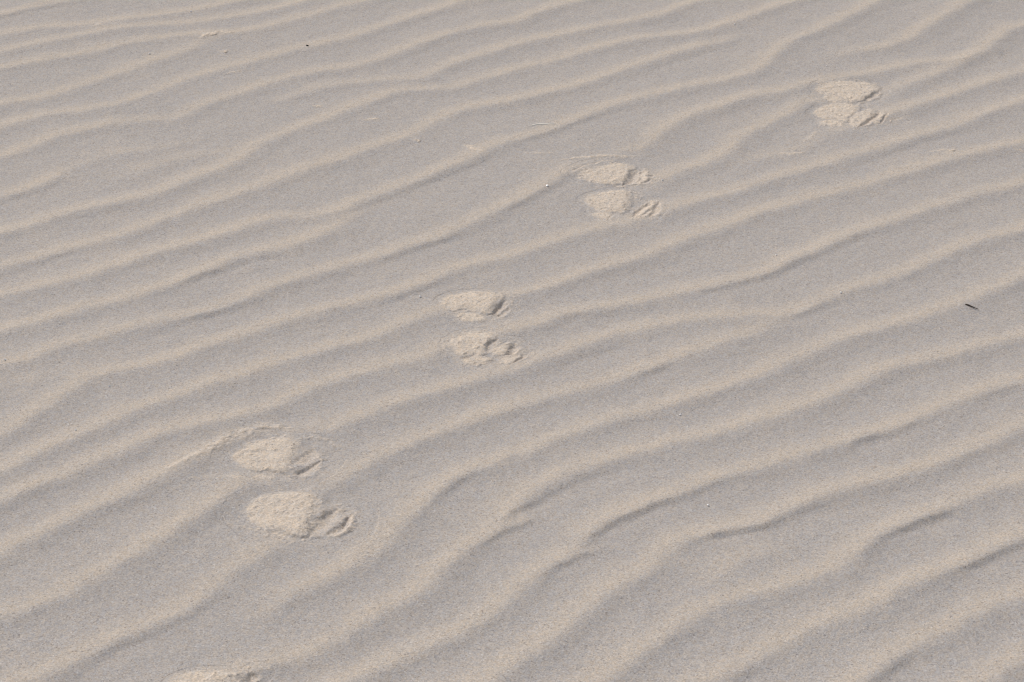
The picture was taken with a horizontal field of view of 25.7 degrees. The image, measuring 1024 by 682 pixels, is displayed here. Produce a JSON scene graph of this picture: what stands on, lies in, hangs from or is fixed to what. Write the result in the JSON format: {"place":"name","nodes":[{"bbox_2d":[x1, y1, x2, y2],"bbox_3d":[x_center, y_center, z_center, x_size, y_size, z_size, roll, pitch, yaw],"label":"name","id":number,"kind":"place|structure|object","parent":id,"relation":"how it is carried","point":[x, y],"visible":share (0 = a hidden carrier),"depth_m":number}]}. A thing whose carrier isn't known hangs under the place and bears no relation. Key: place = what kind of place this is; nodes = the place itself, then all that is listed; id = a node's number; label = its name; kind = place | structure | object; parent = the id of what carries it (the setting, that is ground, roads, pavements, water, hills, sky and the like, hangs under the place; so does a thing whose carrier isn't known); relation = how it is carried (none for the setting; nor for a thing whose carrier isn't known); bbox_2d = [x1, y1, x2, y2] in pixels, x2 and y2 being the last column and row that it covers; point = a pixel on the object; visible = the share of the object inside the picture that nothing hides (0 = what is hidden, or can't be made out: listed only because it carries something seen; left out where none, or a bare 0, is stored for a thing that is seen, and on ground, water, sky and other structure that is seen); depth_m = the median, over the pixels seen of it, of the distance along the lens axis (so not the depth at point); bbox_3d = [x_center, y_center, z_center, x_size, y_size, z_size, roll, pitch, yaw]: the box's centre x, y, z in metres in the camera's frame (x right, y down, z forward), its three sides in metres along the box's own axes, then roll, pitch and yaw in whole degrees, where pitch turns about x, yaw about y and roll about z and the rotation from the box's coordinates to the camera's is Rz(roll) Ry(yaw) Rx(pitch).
{"place":"outdoors","nodes":[
{"label":"outdoors","id":0,"kind":"place"},
{"bbox_2d":[0,0,1023,681],"bbox_3d":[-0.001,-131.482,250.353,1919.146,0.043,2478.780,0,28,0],"label":"sand","id":1,"kind":"structure","parent":0,"point":[198,264],"depth_m":3.05},
{"bbox_2d":[162,662,274,681],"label":"paw print","id":2,"kind":"object","parent":1,"relation":"on","point":[257,672],"visible":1,"depth_m":2.38},
{"bbox_2d":[211,426,345,491],"bbox_3d":[-0.288,0.145,2.768,0.177,0.009,0.165,0,28,0],"label":"paw print","id":3,"kind":"object","parent":1,"relation":"on","point":[269,456],"visible":1,"depth_m":2.77},
{"bbox_2d":[221,481,378,555],"bbox_3d":[-0.251,0.207,2.650,0.197,0.009,0.175,0,28,0],"label":"paw print","id":4,"kind":"object","parent":1,"relation":"on","point":[312,519],"visible":1,"depth_m":2.65},
{"bbox_2d":[432,289,522,325],"bbox_3d":[-0.049,-0.048,3.132,0.136,0.008,0.125,0,28,0],"label":"paw print","id":5,"kind":"object","parent":1,"relation":"on","point":[470,307],"visible":1,"depth_m":3.13},
{"bbox_2d":[439,328,537,369],"bbox_3d":[-0.032,0.010,3.022,0.142,0.008,0.130,0,28,0],"label":"paw print","id":6,"kind":"object","parent":1,"relation":"on","point":[475,348],"visible":1,"depth_m":3.02},
{"bbox_2d":[561,155,658,190],"bbox_3d":[0.161,-0.264,3.539,0.158,0.007,0.128,21,34,34],"label":"paw print","id":7,"kind":"object","parent":1,"relation":"on","point":[615,172],"visible":1,"depth_m":3.54},
{"bbox_2d":[576,188,668,222],"bbox_3d":[0.170,-0.208,3.435,0.153,0.007,0.147,0,28,0],"label":"paw print","id":8,"kind":"object","parent":1,"relation":"on","point":[608,205],"visible":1,"depth_m":3.43},
{"bbox_2d":[805,78,889,105],"bbox_3d":[0.574,-0.427,3.847,0.161,0.007,0.132,0,28,0],"label":"paw print","id":9,"kind":"object","parent":1,"relation":"on","point":[851,91],"visible":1,"depth_m":3.85},
{"bbox_2d":[805,101,912,130],"bbox_3d":[0.582,-0.378,3.754,0.186,0.008,0.148,0,28,0],"label":"paw print","id":10,"kind":"object","parent":1,"relation":"on","point":[850,116],"visible":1,"depth_m":3.75}
]}

